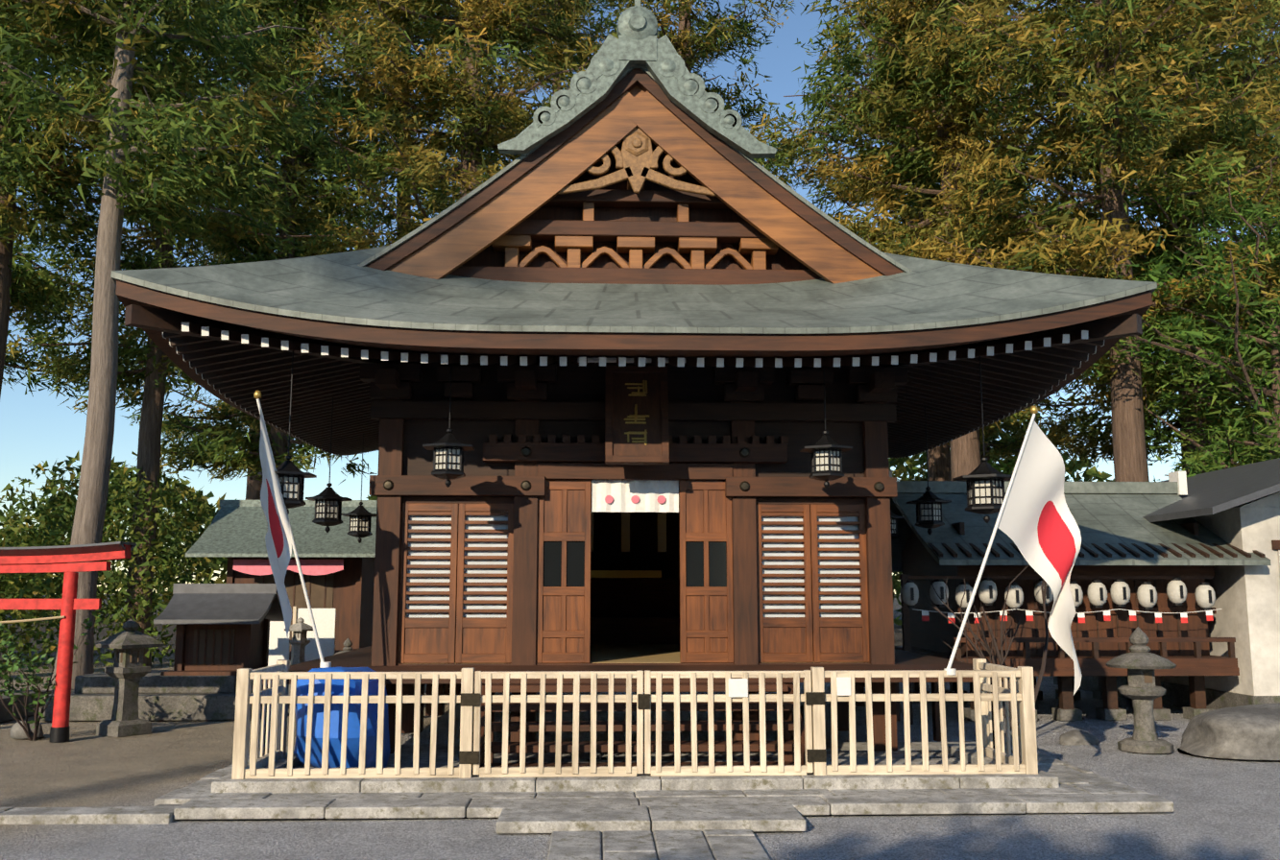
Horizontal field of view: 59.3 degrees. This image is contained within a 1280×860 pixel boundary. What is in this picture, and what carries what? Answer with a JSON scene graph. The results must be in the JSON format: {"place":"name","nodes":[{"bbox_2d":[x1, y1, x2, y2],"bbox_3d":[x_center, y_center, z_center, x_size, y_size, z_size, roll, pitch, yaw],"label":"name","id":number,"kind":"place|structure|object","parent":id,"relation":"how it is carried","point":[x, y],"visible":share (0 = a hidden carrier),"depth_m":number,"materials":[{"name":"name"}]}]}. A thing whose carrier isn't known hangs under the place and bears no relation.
{"place":"outdoors","nodes":[
{"label":"outdoors","id":0,"kind":"place"},
{"bbox_2d":[0,594,1279,859],"bbox_3d":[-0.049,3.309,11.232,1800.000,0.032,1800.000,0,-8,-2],"label":"ground","id":1,"kind":"structure","parent":0,"point":[1225,809],"depth_m":8.40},
{"bbox_2d":[9,721,44,739],"bbox_3d":[-7.022,3.427,12.882,0.332,0.190,0.297,6,-10,-34],"label":"rock","id":2,"kind":"object","parent":1,"relation":"on","point":[17,732],"visible":0.69,"depth_m":12.76,"materials":[{"name":"grey stone"}]},
{"bbox_2d":[0,611,103,741],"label":"shrub","id":3,"kind":"object","parent":1,"relation":"on","point":[41,701],"visible":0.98,"depth_m":12.66,"materials":[{"name":"green plant"}]},
{"bbox_2d":[2,0,106,399],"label":"tree","id":4,"kind":"object","parent":1,"relation":"on","point":[13,364],"visible":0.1,"depth_m":30.50,"materials":[{"name":"green plant"}]},
{"bbox_2d":[0,541,136,743],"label":"torii","id":5,"kind":"object","parent":1,"relation":"on","point":[38,560],"visible":1,"depth_m":12.74,"materials":[{"name":"red paint"}]},
{"bbox_2d":[0,451,220,673],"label":"bush","id":6,"kind":"object","parent":1,"relation":"on","point":[10,583],"visible":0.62,"depth_m":24.25,"materials":[{"name":"green plant"}]},
{"bbox_2d":[94,619,164,737],"bbox_3d":[-6.080,2.919,13.330,0.550,1.340,0.550,-5,-10,32],"label":"stone lantern","id":7,"kind":"object","parent":1,"relation":"on","point":[128,670],"visible":1,"depth_m":13.23,"materials":[{"name":"grey stone"}]},
{"bbox_2d":[0,0,259,397],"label":"tree","id":8,"kind":"object","parent":1,"relation":"on","point":[16,158],"visible":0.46,"depth_m":22.55,"materials":[{"name":"green plant"}]},
{"bbox_2d":[0,670,290,723],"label":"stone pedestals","id":9,"kind":"object","parent":1,"relation":"on","point":[186,698],"visible":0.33,"depth_m":14.63,"materials":[{"name":"grey stone"}]},
{"bbox_2d":[0,652,12,678],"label":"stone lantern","id":10,"kind":"object","parent":9,"relation":"on","point":[2,659],"visible":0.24,"depth_m":15.09,"materials":[{"name":"grey stone"}]},
{"bbox_2d":[153,583,284,676],"bbox_3d":[-5.820,2.845,15.727,1.425,1.370,1.500,0,-8,-2],"label":"hokora sub shrine","id":11,"kind":"object","parent":9,"relation":"on","point":[223,629],"visible":0.92,"depth_m":15.32,"materials":[{"name":"brown wood"}]},
{"bbox_2d":[284,617,313,665],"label":"stone lantern","id":12,"kind":"object","parent":9,"relation":"on","point":[300,629],"visible":0.85,"depth_m":15.69,"materials":[{"name":"stone"}]},
{"bbox_2d":[334,637,352,654],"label":"stone lantern","id":13,"kind":"object","parent":9,"relation":"on","point":[348,644],"visible":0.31,"depth_m":15.13,"materials":[{"name":"grey stone"}]},
{"bbox_2d":[0,0,370,694],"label":"tree","id":14,"kind":"object","parent":1,"relation":"on","point":[148,115],"visible":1,"depth_m":18.47,"materials":[{"name":"green plant"}]},
{"bbox_2d":[0,461,377,623],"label":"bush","id":15,"kind":"object","parent":1,"relation":"on","point":[222,562],"visible":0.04,"depth_m":62.02,"materials":[{"name":"green plant"}]},
{"bbox_2d":[5,0,381,668],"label":"tree","id":16,"kind":"object","parent":1,"relation":"on","point":[154,371],"visible":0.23,"depth_m":25.52,"materials":[{"name":"green plant"}]},
{"bbox_2d":[121,5,385,500],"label":"tree","id":17,"kind":"object","parent":1,"relation":"on","point":[253,490],"visible":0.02,"depth_m":41.05,"materials":[{"name":"green plant"}]},
{"bbox_2d":[115,0,443,483],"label":"tree","id":18,"kind":"object","parent":1,"relation":"on","point":[214,450],"visible":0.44,"depth_m":28.39,"materials":[{"name":"green plant"}]},
{"bbox_2d":[185,500,376,660],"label":"outbuilding","id":19,"kind":"structure","parent":1,"relation":"on","point":[337,564],"depth_m":19.38,"materials":[{"name":"brown wood"}]},
{"bbox_2d":[267,606,336,666],"bbox_3d":[-5.992,3.445,17.545,2.400,1.500,0.100,0,-8,-2],"label":"white board fence","id":20,"kind":"object","parent":1,"relation":"on","point":[325,619],"visible":0.1,"depth_m":17.61,"materials":[{"name":"paint"}]},
{"bbox_2d":[262,0,507,258],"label":"tree","id":21,"kind":"object","parent":1,"relation":"on","point":[347,83],"visible":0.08,"depth_m":32.68,"materials":[{"name":"green plant"}]},
{"bbox_2d":[265,0,618,256],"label":"tree","id":22,"kind":"object","parent":1,"relation":"on","point":[478,108],"visible":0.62,"depth_m":26.45,"materials":[{"name":"green plant"}]},
{"bbox_2d":[431,0,623,200],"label":"tree","id":23,"kind":"object","parent":1,"relation":"on","point":[579,15],"visible":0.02,"depth_m":44.27,"materials":[{"name":"green plant"}]},
{"bbox_2d":[0,741,1173,859],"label":"stone paving","id":24,"kind":"structure","parent":1,"relation":"on","point":[686,818],"depth_m":8.58,"materials":[{"name":"stone"}]},
{"bbox_2d":[293,667,390,768],"bbox_3d":[-2.661,2.541,9.883,0.872,0.921,1.222,0,-8,-2],"label":"blue tarp bundle","id":25,"kind":"object","parent":24,"relation":"on","point":[353,729],"visible":0.5,"depth_m":9.46,"materials":[{"name":"blue plastic"}]},
{"bbox_2d":[262,348,1003,773],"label":"shrine hall","id":26,"kind":"structure","parent":24,"relation":"on","point":[541,535],"depth_m":11.53,"materials":[{"name":"brown wood"}]},
{"bbox_2d":[577,357,686,464],"bbox_3d":[-0.035,-0.201,11.378,1.200,1.150,0.477,0,-8,-2],"label":"shrine plaque","id":27,"kind":"object","parent":26,"relation":"attached to","point":[637,418],"visible":0.96,"depth_m":11.28,"materials":[{"name":"brown wood"}]},
{"bbox_2d":[110,64,1157,448],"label":"roof","id":28,"kind":"structure","parent":26,"relation":"on","point":[410,293],"depth_m":10.67,"materials":[{"name":"grey metal"}]},
{"bbox_2d":[258,350,316,513],"bbox_3d":[-3.219,-0.010,10.324,0.459,1.620,0.530,0,-8,-2],"label":"hanging lantern","id":29,"kind":"object","parent":28,"relation":"hanging from","point":[292,476],"visible":0.58,"depth_m":10.16,"materials":[{"name":"black metal"}]},
{"bbox_2d":[305,397,351,532],"bbox_3d":[-3.512,0.348,12.738,0.459,1.640,0.530,0,-8,-2],"label":"hanging lantern","id":30,"kind":"object","parent":28,"relation":"hanging from","point":[328,500],"visible":1,"depth_m":12.57,"materials":[{"name":"black metal"}]},
{"bbox_2d":[341,434,376,543],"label":"hanging lantern","id":31,"kind":"object","parent":28,"relation":"hanging from","point":[360,520],"visible":1,"depth_m":15.23,"materials":[{"name":"black metal"}]},
{"bbox_2d":[422,353,475,487],"bbox_3d":[-1.811,-0.108,10.696,0.459,1.320,0.530,0,-8,-2],"label":"hanging lantern","id":32,"kind":"object","parent":28,"relation":"hanging from","point":[448,448],"visible":1,"depth_m":10.54,"materials":[{"name":"black metal"}]},
{"bbox_2d":[124,304,1142,458],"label":"roof eaves","id":33,"kind":"object","parent":28,"relation":"attached to","point":[238,366],"visible":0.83,"depth_m":11.48,"materials":[{"name":"brown wood"}]},
{"bbox_2d":[449,126,821,285],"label":"gable","id":34,"kind":"structure","parent":28,"relation":"attached to","point":[637,205],"depth_m":11.78,"materials":[{"name":"brown wood"}]},
{"bbox_2d":[497,0,776,158],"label":"ridge ornament","id":35,"kind":"object","parent":28,"relation":"attached to","point":[637,41],"visible":1,"depth_m":11.54,"materials":[{"name":"green metal"}]},
{"bbox_2d":[799,365,852,488],"bbox_3d":[1.786,-0.088,10.832,0.459,1.320,0.530,0,-8,-2],"label":"hanging lantern","id":36,"kind":"object","parent":28,"relation":"hanging from","point":[825,451],"visible":1,"depth_m":10.68,"materials":[{"name":"black metal"}]},
{"bbox_2d":[890,511,905,539],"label":"hanging lantern","id":37,"kind":"object","parent":28,"relation":"hanging from","point":[893,525],"visible":0.23,"depth_m":15.49,"materials":[{"name":"black metal"}]},
{"bbox_2d":[906,405,951,535],"bbox_3d":[3.375,0.414,13.197,0.459,1.640,0.530,0,-8,-2],"label":"hanging lantern","id":38,"kind":"object","parent":28,"relation":"hanging from","point":[928,503],"visible":1,"depth_m":13.02,"materials":[{"name":"black metal"}]},
{"bbox_2d":[952,356,1012,523],"bbox_3d":[3.289,0.069,10.766,0.528,1.650,0.610,0,-8,-2],"label":"hanging lantern","id":39,"kind":"object","parent":28,"relation":"hanging from","point":[984,481],"visible":0.96,"depth_m":10.58,"materials":[{"name":"black metal"}]},
{"bbox_2d":[231,658,1038,779],"bbox_3d":[-0.021,2.485,9.822,6.576,0.872,1.246,0,-8,-2],"label":"fence","id":40,"kind":"object","parent":24,"relation":"on","point":[1019,694],"visible":1,"depth_m":9.23,"materials":[{"name":"beige wood"}]},
{"bbox_2d":[253,390,331,668],"bbox_3d":[-3.104,0.911,10.146,0.182,2.465,0.929,-6,-10,36],"label":"flag","id":41,"kind":"object","parent":40,"relation":"attached to","point":[279,541],"visible":1,"depth_m":9.98,"materials":[{"name":"fabric"}]},
{"bbox_2d":[943,406,1081,695],"bbox_3d":[3.231,1.041,9.665,1.332,2.499,0.423,4,-9,-24],"label":"flag","id":42,"kind":"object","parent":40,"relation":"attached to","point":[1036,523],"visible":1,"depth_m":9.79,"materials":[{"name":"fabric"}]},
{"bbox_2d":[571,0,838,221],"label":"tree","id":43,"kind":"object","parent":1,"relation":"on","point":[687,45],"visible":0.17,"depth_m":31.46,"materials":[{"name":"green plant"}]},
{"bbox_2d":[786,0,1058,481],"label":"tree","id":44,"kind":"object","parent":1,"relation":"on","point":[938,463],"depth_m":34.28,"materials":[{"name":"green plant"}]},
{"bbox_2d":[747,0,1187,481],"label":"tree","id":45,"kind":"object","parent":1,"relation":"on","point":[890,100],"visible":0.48,"depth_m":27.09,"materials":[{"name":"green plant"}]},
{"bbox_2d":[845,0,1098,482],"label":"tree","id":46,"kind":"object","parent":1,"relation":"on","point":[1012,448],"visible":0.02,"depth_m":41.82,"materials":[{"name":"green plant"}]},
{"bbox_2d":[923,564,1048,736],"bbox_3d":[4.553,2.189,13.905,2.408,2.982,1.011,5,-9,-29],"label":"bare shrub","id":47,"kind":"object","parent":1,"relation":"on","point":[1001,659],"visible":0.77,"depth_m":13.46,"materials":[{"name":"brown plant"}]},
{"bbox_2d":[888,406,1114,625],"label":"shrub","id":48,"kind":"object","parent":1,"relation":"on","point":[1087,474],"depth_m":58.80,"materials":[{"name":"green plant"}]},
{"bbox_2d":[987,456,1065,482],"bbox_3d":[16.026,3.419,29.021,14.781,5.138,4.354,0,-8,-2],"label":"tree","id":49,"kind":"object","parent":1,"relation":"on","point":[1000,469],"depth_m":28.07,"materials":[{"name":"green plant"}]},
{"bbox_2d":[1059,729,1098,746],"bbox_3d":[4.848,3.399,12.432,0.458,0.144,0.293,0,-8,-2],"label":"rock","id":50,"kind":"object","parent":1,"relation":"on","point":[1074,737],"visible":1,"depth_m":12.34,"materials":[{"name":"grey stone"}]},
{"bbox_2d":[889,469,1271,724],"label":"building","id":51,"kind":"structure","parent":1,"relation":"on","point":[1133,569],"depth_m":14.81,"materials":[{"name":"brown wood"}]},
{"bbox_2d":[897,0,1279,482],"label":"tree","id":52,"kind":"object","parent":1,"relation":"on","point":[1113,237],"visible":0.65,"depth_m":22.52,"materials":[{"name":"green plant"}]},
{"bbox_2d":[983,0,1279,474],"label":"tree","id":53,"kind":"object","parent":1,"relation":"on","point":[1086,420],"visible":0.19,"depth_m":25.30,"materials":[{"name":"green plant"}]},
{"bbox_2d":[996,0,1279,471],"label":"tree","id":54,"kind":"object","parent":1,"relation":"on","point":[1105,450],"visible":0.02,"depth_m":31.65,"materials":[{"name":"green plant"}]},
{"bbox_2d":[1105,627,1176,753],"bbox_3d":[5.350,2.749,11.976,0.697,1.290,0.697,0,-8,-2],"label":"stone lantern","id":55,"kind":"object","parent":1,"relation":"on","point":[1141,690],"visible":1,"depth_m":11.85,"materials":[{"name":"grey stone"}]},
{"bbox_2d":[1053,458,1279,710],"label":"building","id":56,"kind":"structure","parent":1,"relation":"on","point":[1247,603],"depth_m":14.61,"materials":[{"name":"white paint"}]},
{"bbox_2d":[1068,129,1279,506],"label":"tree","id":57,"kind":"object","parent":1,"relation":"on","point":[1271,335],"visible":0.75,"depth_m":21.49,"materials":[{"name":"green plant"}]},
{"bbox_2d":[1153,0,1279,481],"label":"tree","id":58,"kind":"object","parent":1,"relation":"on","point":[1272,18],"depth_m":39.42,"materials":[{"name":"green plant"}]},
{"bbox_2d":[1177,703,1279,760],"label":"rock","id":59,"kind":"object","parent":1,"relation":"on","point":[1249,733],"visible":1,"depth_m":11.35,"materials":[{"name":"grey stone"}]},
{"bbox_2d":[1187,234,1279,462],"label":"tree","id":60,"kind":"object","parent":1,"relation":"on","point":[1263,383],"visible":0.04,"depth_m":24.89,"materials":[{"name":"green plant"}]},
{"bbox_2d":[0,0,1279,594],"label":"sky","id":61,"kind":"structure","parent":0,"point":[35,430],"materials":[{"name":"blue"}]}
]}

